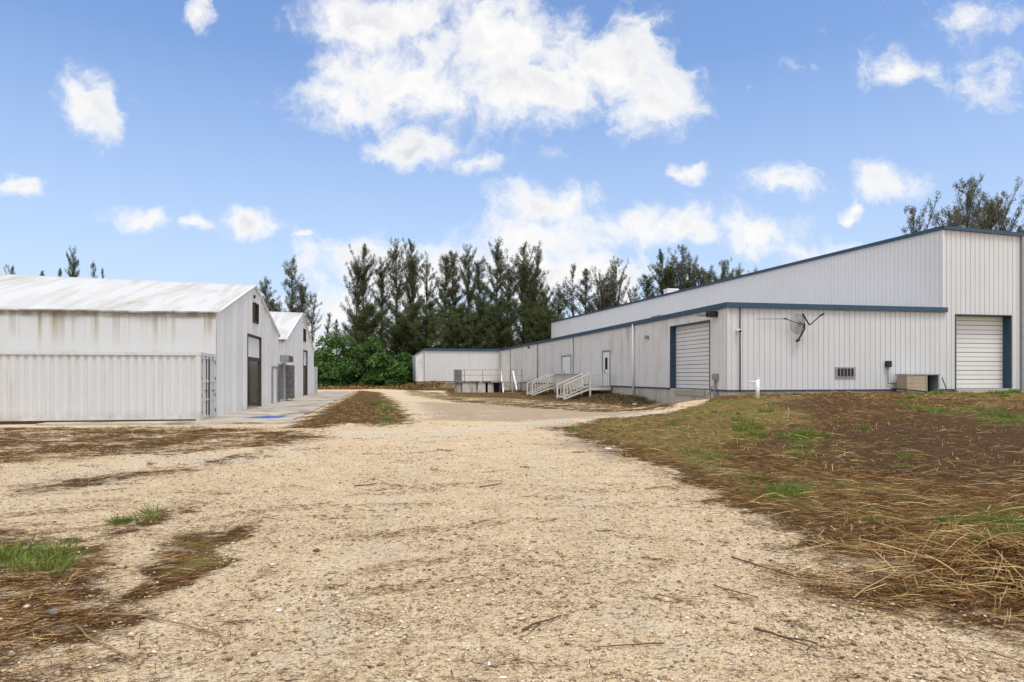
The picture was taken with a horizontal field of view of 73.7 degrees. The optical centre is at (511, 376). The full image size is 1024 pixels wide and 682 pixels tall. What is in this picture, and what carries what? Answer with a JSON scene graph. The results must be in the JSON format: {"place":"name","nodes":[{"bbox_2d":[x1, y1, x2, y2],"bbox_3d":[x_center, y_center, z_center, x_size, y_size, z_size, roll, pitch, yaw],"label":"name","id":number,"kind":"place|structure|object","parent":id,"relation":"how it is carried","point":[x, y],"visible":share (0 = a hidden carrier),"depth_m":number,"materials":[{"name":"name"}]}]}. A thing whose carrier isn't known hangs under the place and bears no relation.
{"place":"outdoors","nodes":[
{"label":"outdoors","id":0,"kind":"place"},
{"bbox_2d":[35,391,354,425],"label":"pavement","id":1,"kind":"structure","parent":0,"point":[254,409],"depth_m":29.41,"materials":[{"name":"concrete"}]},
{"bbox_2d":[0,352,216,424],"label":"shipping container","id":2,"kind":"object","parent":1,"relation":"on","point":[39,387],"visible":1,"depth_m":24.83,"materials":[{"name":"metal"}]},
{"bbox_2d":[202,355,208,417],"bbox_3d":[-11.700,0.395,25.960,0.140,2.410,1.170,0,0,-10],"label":"door","id":3,"kind":"structure","parent":2,"relation":"in","point":[204,358],"depth_m":26.11,"materials":[{"name":"white paint"}]},
{"bbox_2d":[210,355,215,416],"bbox_3d":[-11.917,0.395,27.150,0.140,2.410,1.170,0,0,-10],"label":"door","id":4,"kind":"structure","parent":2,"relation":"in","point":[212,359],"depth_m":27.32,"materials":[{"name":"white paint"}]},
{"bbox_2d":[248,415,285,417],"bbox_3d":[-9.868,1.623,27.643,1.333,0.045,1.799,0,0,0],"label":"tarpaulin","id":5,"kind":"object","parent":1,"relation":"on","point":[268,416],"visible":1,"depth_m":27.07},
{"bbox_2d":[225,391,334,416],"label":"pavement joint lines","id":6,"kind":"object","parent":1,"relation":"on","point":[304,400],"visible":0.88,"depth_m":46.17,"materials":[{"name":"concrete"}]},
{"bbox_2d":[278,362,294,401],"bbox_3d":[-17.864,0.430,44.555,6.531,2.640,4.337,0,0,-10],"label":"shipping container","id":7,"kind":"object","parent":1,"relation":"on","point":[286,381],"visible":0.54,"depth_m":46.21,"materials":[{"name":"metal"}]},
{"bbox_2d":[278,363,280,400],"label":"door","id":8,"kind":"structure","parent":7,"relation":"in","point":[279,366],"depth_m":43.64,"materials":[{"name":"white paint"}]},
{"bbox_2d":[280,355,292,361],"bbox_3d":[-14.893,-1.140,45.138,0.575,0.420,2.050,0,0,-10],"label":"vent box","id":9,"kind":"object","parent":7,"relation":"on","point":[286,358],"visible":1,"depth_m":44.15,"materials":[{"name":"grey metal"}]},
{"bbox_2d":[286,364,294,398],"bbox_3d":[-15.231,0.395,46.728,0.150,2.410,1.100,0,0,14],"label":"door","id":10,"kind":"structure","parent":7,"relation":"in","point":[290,369],"depth_m":46.76,"materials":[{"name":"white paint"}]},
{"bbox_2d":[314,367,317,393],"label":"shipping container","id":11,"kind":"object","parent":1,"relation":"on","point":[315,379],"visible":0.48,"depth_m":65.08,"materials":[{"name":"metal"}]},
{"bbox_2d":[0,383,1023,681],"bbox_3d":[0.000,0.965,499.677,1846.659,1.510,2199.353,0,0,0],"label":"ground","id":12,"kind":"structure","parent":0,"point":[484,423],"depth_m":7.20,"materials":[{"name":"gravel"}]},
{"bbox_2d":[3,265,15,274],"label":"pine tree","id":13,"kind":"object","parent":12,"relation":"on","point":[12,272],"depth_m":149.56,"materials":[{"name":"green plant"}]},
{"bbox_2d":[7,617,39,630],"bbox_3d":[-3.281,1.661,4.573,0.037,0.016,0.244,0,0,12],"label":"stalk","id":14,"kind":"object","parent":12,"relation":"on","point":[24,623],"visible":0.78,"depth_m":4.58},
{"bbox_2d":[43,608,60,614],"bbox_3d":[-3.232,1.664,4.824,0.115,0.044,0.102,0,0,0],"label":"stone","id":15,"kind":"object","parent":12,"relation":"on","point":[48,613],"visible":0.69,"depth_m":4.79,"materials":[{"name":"grey stone"}]},
{"bbox_2d":[64,246,79,276],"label":"pine tree","id":16,"kind":"object","parent":12,"relation":"on","point":[74,266],"visible":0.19,"depth_m":139.59,"materials":[{"name":"green plant"}]},
{"bbox_2d":[90,261,96,277],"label":"pine tree","id":17,"kind":"object","parent":12,"relation":"on","point":[93,270],"visible":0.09,"depth_m":145.02,"materials":[{"name":"green plant"}]},
{"bbox_2d":[74,624,132,657],"bbox_3d":[-2.585,1.660,4.278,0.832,0.019,0.049,0,0,38],"label":"stalk","id":18,"kind":"object","parent":12,"relation":"on","point":[98,642],"visible":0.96,"depth_m":4.25,"materials":[{"name":"plant"}]},
{"bbox_2d":[10,613,213,638],"bbox_3d":[-2.559,1.661,4.538,1.242,0.018,0.446,0,0,0],"label":"stalk","id":19,"kind":"object","parent":12,"relation":"on","point":[42,627],"visible":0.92,"depth_m":4.60,"materials":[{"name":"plant"}]},
{"bbox_2d":[0,274,280,416],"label":"warehouse building","id":20,"kind":"structure","parent":12,"relation":"on","point":[233,327],"depth_m":28.84,"materials":[{"name":"white paint"}]},
{"bbox_2d":[247,333,261,408],"bbox_3d":[-13.523,-0.210,35.681,0.205,3.820,3.750,0,0,-10],"label":"roller door","id":21,"kind":"structure","parent":20,"relation":"in","point":[254,346],"depth_m":36.63,"materials":[{"name":"white paint"}]},
{"bbox_2d":[253,302,258,323],"bbox_3d":[-13.558,-3.325,36.132,0.100,1.050,1.250,0,0,-10],"label":"window","id":22,"kind":"structure","parent":20,"relation":"in","point":[255,306],"depth_m":36.14,"materials":[{"name":"black glass"}]},
{"bbox_2d":[272,366,276,402],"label":"side door","id":23,"kind":"structure","parent":20,"relation":"in","point":[274,371],"depth_m":41.77,"materials":[{"name":"white paint"}]},
{"bbox_2d":[259,276,282,311],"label":"pine tree","id":24,"kind":"object","parent":12,"relation":"on","point":[270,303],"visible":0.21,"depth_m":105.07,"materials":[{"name":"green plant"}]},
{"bbox_2d":[269,311,314,399],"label":"warehouse building","id":25,"kind":"structure","parent":12,"relation":"on","point":[295,341],"depth_m":54.34,"materials":[{"name":"white paint"}]},
{"bbox_2d":[303,328,305,341],"bbox_3d":[-17.394,-3.425,57.211,0.100,1.050,1.600,0,0,-10],"label":"window","id":26,"kind":"structure","parent":25,"relation":"in","point":[304,330],"depth_m":57.40,"materials":[{"name":"black glass"}]},
{"bbox_2d":[303,350,307,395],"bbox_3d":[-17.515,-0.235,57.620,0.205,3.870,2.950,0,0,-10],"label":"roller door","id":27,"kind":"structure","parent":25,"relation":"in","point":[305,353],"depth_m":58.95,"materials":[{"name":"white paint"}]},
{"bbox_2d":[281,257,312,335],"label":"pine tree","id":28,"kind":"object","parent":12,"relation":"on","point":[300,298],"visible":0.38,"depth_m":107.88,"materials":[{"name":"green plant"}]},
{"bbox_2d":[304,291,323,355],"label":"pine tree","id":29,"kind":"object","parent":12,"relation":"on","point":[313,322],"visible":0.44,"depth_m":111.74,"materials":[{"name":"green plant"}]},
{"bbox_2d":[319,312,334,353],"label":"pine tree","id":30,"kind":"object","parent":12,"relation":"on","point":[328,324],"visible":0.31,"depth_m":125.15,"materials":[{"name":"green plant"}]},
{"bbox_2d":[314,361,340,387],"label":"bush","id":31,"kind":"object","parent":12,"relation":"on","point":[327,376],"visible":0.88,"depth_m":88.88,"materials":[{"name":"green plant"}]},
{"bbox_2d":[314,332,355,384],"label":"bush","id":32,"kind":"object","parent":12,"relation":"on","point":[326,354],"visible":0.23,"depth_m":96.86,"materials":[{"name":"green plant"}]},
{"bbox_2d":[331,319,340,354],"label":"pine tree","id":33,"kind":"object","parent":12,"relation":"on","point":[337,325],"visible":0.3,"depth_m":124.74,"materials":[{"name":"green plant"}]},
{"bbox_2d":[326,334,369,386],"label":"bush","id":34,"kind":"object","parent":12,"relation":"on","point":[351,352],"visible":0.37,"depth_m":95.96,"materials":[{"name":"green plant"}]},
{"bbox_2d":[339,244,380,382],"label":"pine tree","id":35,"kind":"object","parent":12,"relation":"on","point":[360,277],"visible":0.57,"depth_m":110.68,"materials":[{"name":"green plant"}]},
{"bbox_2d":[331,298,400,355],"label":"pine tree","id":36,"kind":"object","parent":12,"relation":"on","point":[364,330],"visible":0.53,"depth_m":106.56,"materials":[{"name":"green plant"}]},
{"bbox_2d":[339,336,394,385],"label":"bush","id":37,"kind":"object","parent":12,"relation":"on","point":[371,346],"visible":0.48,"depth_m":94.15,"materials":[{"name":"green plant"}]},
{"bbox_2d":[366,256,393,345],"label":"pine tree","id":38,"kind":"object","parent":12,"relation":"on","point":[381,283],"visible":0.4,"depth_m":113.82,"materials":[{"name":"green plant"}]},
{"bbox_2d":[317,381,443,389],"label":"dry scrub","id":39,"kind":"object","parent":12,"relation":"on","point":[379,386],"visible":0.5,"depth_m":87.73,"materials":[{"name":"plant"}]},
{"bbox_2d":[364,352,409,385],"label":"bush","id":40,"kind":"object","parent":12,"relation":"on","point":[392,373],"visible":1,"depth_m":90.77,"materials":[{"name":"green plant"}]},
{"bbox_2d":[381,238,412,353],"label":"pine tree","id":41,"kind":"object","parent":12,"relation":"on","point":[393,256],"visible":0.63,"depth_m":110.08,"materials":[{"name":"green plant"}]},
{"bbox_2d":[374,309,423,356],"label":"pine tree","id":42,"kind":"object","parent":12,"relation":"on","point":[393,343],"visible":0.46,"depth_m":105.82,"materials":[{"name":"green plant"}]},
{"bbox_2d":[392,351,414,381],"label":"bush","id":43,"kind":"object","parent":12,"relation":"on","point":[405,358],"visible":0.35,"depth_m":98.18,"materials":[{"name":"green plant"}]},
{"bbox_2d":[398,237,426,326],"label":"pine tree","id":44,"kind":"object","parent":12,"relation":"on","point":[412,270],"visible":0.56,"depth_m":110.78,"materials":[{"name":"green plant"}]},
{"bbox_2d":[384,294,457,355],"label":"pine tree","id":45,"kind":"object","parent":12,"relation":"on","point":[428,323],"visible":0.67,"depth_m":104.05,"materials":[{"name":"green plant"}]},
{"bbox_2d":[402,382,453,390],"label":"dead brush","id":46,"kind":"object","parent":12,"relation":"on","point":[442,388],"visible":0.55,"depth_m":85.54,"materials":[{"name":"plant"}]},
{"bbox_2d":[415,254,441,342],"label":"pine tree","id":47,"kind":"object","parent":12,"relation":"on","point":[426,279],"visible":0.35,"depth_m":113.80,"materials":[{"name":"green plant"}]},
{"bbox_2d":[429,256,458,347],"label":"pine tree","id":48,"kind":"object","parent":12,"relation":"on","point":[446,282],"visible":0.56,"depth_m":111.75,"materials":[{"name":"green plant"}]},
{"bbox_2d":[435,250,466,338],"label":"pine tree","id":49,"kind":"object","parent":12,"relation":"on","point":[457,290],"visible":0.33,"depth_m":113.80,"materials":[{"name":"green plant"}]},
{"bbox_2d":[412,348,500,383],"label":"warehouse wing","id":50,"kind":"structure","parent":12,"relation":"on","point":[435,364],"depth_m":91.58,"materials":[{"name":"metal"}]},
{"bbox_2d":[421,299,495,348],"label":"pine tree","id":51,"kind":"object","parent":12,"relation":"on","point":[459,320],"visible":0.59,"depth_m":104.73,"materials":[{"name":"green plant"}]},
{"bbox_2d":[452,243,485,347],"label":"pine tree","id":52,"kind":"object","parent":12,"relation":"on","point":[469,292],"visible":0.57,"depth_m":111.89,"materials":[{"name":"green plant"}]},
{"bbox_2d":[453,369,502,391],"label":"loading dock","id":53,"kind":"object","parent":12,"relation":"on","point":[460,385],"visible":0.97,"depth_m":71.02,"materials":[{"name":"grey concrete"}]},
{"bbox_2d":[447,295,513,348],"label":"pine tree","id":54,"kind":"object","parent":12,"relation":"on","point":[485,314],"visible":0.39,"depth_m":106.41,"materials":[{"name":"green plant"}]},
{"bbox_2d":[470,260,491,320],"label":"pine tree","id":55,"kind":"object","parent":12,"relation":"on","point":[478,271],"visible":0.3,"depth_m":115.66,"materials":[{"name":"green plant"}]},
{"bbox_2d":[474,237,516,318],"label":"pine tree","id":56,"kind":"object","parent":12,"relation":"on","point":[493,273],"visible":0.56,"depth_m":111.24,"materials":[{"name":"green plant"}]},
{"bbox_2d":[473,295,536,348],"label":"pine tree","id":57,"kind":"object","parent":12,"relation":"on","point":[506,333],"visible":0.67,"depth_m":106.76,"materials":[{"name":"green plant"}]},
{"bbox_2d":[495,264,519,345],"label":"pine tree","id":58,"kind":"object","parent":12,"relation":"on","point":[507,285],"visible":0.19,"depth_m":114.28,"materials":[{"name":"green plant"}]},
{"bbox_2d":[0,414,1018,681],"bbox_3d":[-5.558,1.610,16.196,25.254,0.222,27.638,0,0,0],"label":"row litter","id":59,"kind":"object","parent":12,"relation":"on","point":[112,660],"visible":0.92,"depth_m":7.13,"materials":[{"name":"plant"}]},
{"bbox_2d":[0,449,1022,681],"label":"twig clusters","id":60,"kind":"object","parent":12,"relation":"on","point":[331,587],"visible":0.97,"depth_m":5.04,"materials":[{"name":"wood"}]},
{"bbox_2d":[0,388,1023,579],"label":"grass","id":61,"kind":"structure","parent":12,"relation":"on","point":[743,427],"depth_m":8.44,"materials":[{"name":"plant"}]},
{"bbox_2d":[501,369,522,392],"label":"dock stairs","id":62,"kind":"structure","parent":12,"relation":"on","point":[510,382],"depth_m":72.16,"materials":[{"name":"metal"}]},
{"bbox_2d":[0,447,1023,681],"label":"gravel stones","id":63,"kind":"object","parent":12,"relation":"on","point":[474,660],"visible":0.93,"depth_m":5.18,"materials":[{"name":"gravel"}]},
{"bbox_2d":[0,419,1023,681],"bbox_3d":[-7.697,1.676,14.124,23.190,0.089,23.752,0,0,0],"label":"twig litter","id":64,"kind":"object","parent":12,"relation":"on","point":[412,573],"visible":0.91,"depth_m":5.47,"materials":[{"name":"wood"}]},
{"bbox_2d":[506,241,539,343],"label":"pine tree","id":65,"kind":"object","parent":12,"relation":"on","point":[523,278],"visible":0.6,"depth_m":112.09,"materials":[{"name":"green plant"}]},
{"bbox_2d":[518,240,548,332],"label":"pine tree","id":66,"kind":"object","parent":12,"relation":"on","point":[538,260],"visible":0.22,"depth_m":115.16,"materials":[{"name":"green plant"}]},
{"bbox_2d":[513,303,561,342],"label":"pine tree","id":67,"kind":"object","parent":12,"relation":"on","point":[543,331],"visible":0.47,"depth_m":106.81,"materials":[{"name":"green plant"}]},
{"bbox_2d":[527,374,553,394],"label":"wooden stairs","id":68,"kind":"structure","parent":12,"relation":"on","point":[535,392],"depth_m":59.45,"materials":[{"name":"white wood"}]},
{"bbox_2d":[521,615,561,635],"bbox_3d":[0.184,1.655,4.563,0.084,0.017,0.448,0,0,34],"label":"stick","id":69,"kind":"object","parent":12,"relation":"on","point":[530,625],"visible":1,"depth_m":4.55,"materials":[{"name":"wood"}]},
{"bbox_2d":[525,283,559,340],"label":"pine tree","id":70,"kind":"object","parent":12,"relation":"on","point":[541,296],"visible":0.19,"depth_m":113.51,"materials":[{"name":"green plant"}]},
{"bbox_2d":[542,282,569,319],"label":"pine tree","id":71,"kind":"object","parent":12,"relation":"on","point":[560,305],"visible":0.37,"depth_m":113.33,"materials":[{"name":"green plant"}]},
{"bbox_2d":[561,263,583,316],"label":"pine tree","id":72,"kind":"object","parent":12,"relation":"on","point":[567,288],"visible":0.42,"depth_m":125.16,"materials":[{"name":"green plant"}]},
{"bbox_2d":[556,373,589,399],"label":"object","id":73,"kind":"structure","parent":12,"relation":"on","point":[564,395],"depth_m":49.76,"materials":[{"name":"white wood"}]},
{"bbox_2d":[500,389,655,403],"bbox_3d":[3.273,1.437,54.404,6.386,0.817,27.066,0,0,-12],"label":"brush heap","id":74,"kind":"object","parent":12,"relation":"on","point":[618,397],"visible":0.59,"depth_m":46.99,"materials":[{"name":"plant"}]},
{"bbox_2d":[547,373,610,396],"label":"wooden deck","id":75,"kind":"structure","parent":12,"relation":"on","point":[559,378],"depth_m":52.86,"materials":[{"name":"white wood"}]},
{"bbox_2d":[571,268,597,314],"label":"pine tree","id":76,"kind":"object","parent":12,"relation":"on","point":[586,273],"visible":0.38,"depth_m":124.19,"materials":[{"name":"green plant"}]},
{"bbox_2d":[581,255,630,311],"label":"pine tree","id":77,"kind":"object","parent":12,"relation":"on","point":[609,287],"visible":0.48,"depth_m":121.55,"materials":[{"name":"green plant"}]},
{"bbox_2d":[597,642,663,646],"bbox_3d":[0.740,1.674,4.253,0.438,0.018,0.016,0,0,-11],"label":"stick","id":78,"kind":"object","parent":12,"relation":"on","point":[632,644],"visible":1,"depth_m":4.25,"materials":[{"name":"wood"}]},
{"bbox_2d":[627,285,640,300],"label":"pine tree","id":79,"kind":"object","parent":12,"relation":"on","point":[634,295],"visible":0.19,"depth_m":124.86,"materials":[{"name":"green plant"}]},
{"bbox_2d":[629,274,659,301],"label":"pine tree","id":80,"kind":"object","parent":12,"relation":"on","point":[647,291],"visible":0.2,"depth_m":120.29,"materials":[{"name":"green plant"}]},
{"bbox_2d":[645,485,678,489],"bbox_3d":[2.212,1.668,10.197,0.494,0.021,0.333,0,0,0],"label":"stick","id":81,"kind":"object","parent":12,"relation":"on","point":[660,486],"visible":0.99,"depth_m":10.21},
{"bbox_2d":[647,248,685,295],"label":"pine tree","id":82,"kind":"object","parent":12,"relation":"on","point":[667,276],"visible":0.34,"depth_m":117.75,"materials":[{"name":"green plant"}]},
{"bbox_2d":[657,257,688,289],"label":"pine tree","id":83,"kind":"object","parent":12,"relation":"on","point":[676,282],"visible":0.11,"depth_m":119.75,"materials":[{"name":"green plant"}]},
{"bbox_2d":[659,245,712,289],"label":"pine tree","id":84,"kind":"object","parent":12,"relation":"on","point":[688,271],"visible":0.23,"depth_m":117.73,"materials":[{"name":"green plant"}]},
{"bbox_2d":[688,265,727,285],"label":"pine tree","id":85,"kind":"object","parent":12,"relation":"on","point":[711,276],"visible":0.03,"depth_m":117.22,"materials":[{"name":"green plant"}]},
{"bbox_2d":[702,258,757,283],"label":"pine tree","id":86,"kind":"object","parent":12,"relation":"on","point":[724,266],"visible":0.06,"depth_m":111.19,"materials":[{"name":"green plant"}]},
{"bbox_2d":[713,584,758,597],"bbox_3d":[1.667,1.665,5.242,0.180,0.012,0.393,0,0,-39],"label":"stick","id":87,"kind":"object","parent":12,"relation":"on","point":[733,590],"visible":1,"depth_m":5.28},
{"bbox_2d":[748,378,759,398],"bbox_3d":[11.012,0.602,31.061,0.524,1.049,0.200,0,0,0],"label":"standpipe","id":88,"kind":"object","parent":12,"relation":"on","point":[757,381],"visible":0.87,"depth_m":31.01,"materials":[{"name":"white plastic"}]},
{"bbox_2d":[500,226,1023,403],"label":"warehouse","id":89,"kind":"structure","parent":12,"relation":"on","point":[946,303],"depth_m":37.48,"materials":[{"name":"metal"}]},
{"bbox_2d":[561,355,570,372],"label":"door","id":90,"kind":"structure","parent":89,"relation":"in","point":[565,361],"depth_m":61.87,"materials":[{"name":"white paint"}]},
{"bbox_2d":[602,350,610,384],"bbox_3d":[7.127,-0.615,51.410,0.110,2.670,1.770,0,0,-12],"label":"door","id":91,"kind":"structure","parent":89,"relation":"in","point":[606,354],"depth_m":51.35,"materials":[{"name":"white paint"}]},
{"bbox_2d":[670,320,709,389],"bbox_3d":[10.048,-1.120,38.122,0.430,3.660,4.830,0,0,-12],"label":"overhead door","id":92,"kind":"structure","parent":89,"relation":"in","point":[689,342],"depth_m":38.64,"materials":[{"name":"white metal"}]},
{"bbox_2d":[784,313,824,341],"bbox_3d":[13.982,-2.456,34.493,3.582,1.498,0.515,0,0,-6],"label":"antenna","id":93,"kind":"object","parent":89,"relation":"attached to","point":[802,329],"visible":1,"depth_m":34.43,"materials":[{"name":"grey metal"}]},
{"bbox_2d":[955,314,1011,388],"bbox_3d":[25.576,-1.325,37.350,3.640,4.030,0.590,0,0,-12],"label":"overhead door","id":94,"kind":"structure","parent":89,"relation":"in","point":[983,343],"depth_m":37.62,"materials":[{"name":"white metal"}]},
{"bbox_2d":[731,556,798,577],"bbox_3d":[2.210,1.677,6.013,0.028,0.015,0.732,0,0,-29],"label":"stick","id":95,"kind":"object","parent":12,"relation":"on","point":[761,566],"visible":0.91,"depth_m":6.03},
{"bbox_2d":[753,627,816,648],"bbox_3d":[1.764,1.665,4.368,0.094,0.016,0.426,0,0,-40],"label":"stick","id":96,"kind":"object","parent":12,"relation":"on","point":[772,633],"visible":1,"depth_m":4.34,"materials":[{"name":"wood"}]},
{"bbox_2d":[853,530,956,597],"bbox_3d":[3.582,1.632,6.178,0.142,0.013,3.127,0,0,45],"label":"stalk","id":97,"kind":"object","parent":12,"relation":"on","point":[862,590],"visible":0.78,"depth_m":5.47,"materials":[{"name":"plant"}]},
{"bbox_2d":[895,374,939,392],"bbox_3d":[21.130,0.379,35.581,2.002,0.963,0.810,0,0,-12],"label":"unit housing","id":98,"kind":"object","parent":12,"relation":"on","point":[925,382],"visible":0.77,"depth_m":35.23,"materials":[{"name":"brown wood"}]},
{"bbox_2d":[897,190,940,233],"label":"pine tree","id":99,"kind":"object","parent":12,"relation":"on","point":[919,223],"visible":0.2,"depth_m":91.55,"materials":[{"name":"green plant"}]},
{"bbox_2d":[893,524,1023,601],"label":"straw heap","id":100,"kind":"object","parent":12,"relation":"on","point":[1007,555],"visible":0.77,"depth_m":5.65,"materials":[{"name":"plant"}]},
{"bbox_2d":[830,518,1023,607],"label":"pale stalks","id":101,"kind":"object","parent":100,"relation":"on","point":[942,537],"visible":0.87,"depth_m":5.79,"materials":[{"name":"plant"}]},
{"bbox_2d":[952,523,998,542],"bbox_3d":[4.588,1.558,6.609,0.041,0.021,1.160,0,0,5],"label":"stalk","id":102,"kind":"object","parent":100,"relation":"on","point":[969,530],"visible":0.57,"depth_m":6.91,"materials":[{"name":"plant"}]},
{"bbox_2d":[927,173,1023,232],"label":"pine tree","id":103,"kind":"object","parent":12,"relation":"on","point":[990,212],"visible":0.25,"depth_m":85.43,"materials":[{"name":"green plant"}]},
{"bbox_2d":[975,190,1012,229],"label":"pine tree","id":104,"kind":"object","parent":12,"relation":"on","point":[1007,198],"visible":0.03,"depth_m":91.22,"materials":[{"name":"green plant"}]},
{"bbox_2d":[0,446,1023,681],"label":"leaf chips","id":105,"kind":"object","parent":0,"point":[492,586],"visible":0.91,"depth_m":5.35,"materials":[{"name":"plant"}]},
{"bbox_2d":[0,0,1023,356],"label":"sky","id":106,"kind":"structure","parent":0,"point":[197,141],"materials":[{"name":"blue"}]},
{"bbox_2d":[0,390,1023,681],"bbox_3d":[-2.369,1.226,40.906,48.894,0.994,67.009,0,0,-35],"label":"dry grass","id":107,"kind":"structure","parent":0,"point":[851,527],"depth_m":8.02,"materials":[{"name":"plant"}]},
{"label":"metal sheet","id":108,"kind":"object","parent":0,"visible":0},
{"bbox_2d":[891,388,930,391],"bbox_3d":[20.468,0.735,34.702,2.211,0.250,0.500,0,0,-4],"label":"plank","id":109,"kind":"object","parent":108,"relation":"on","point":[910,390],"visible":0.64,"depth_m":34.48,"materials":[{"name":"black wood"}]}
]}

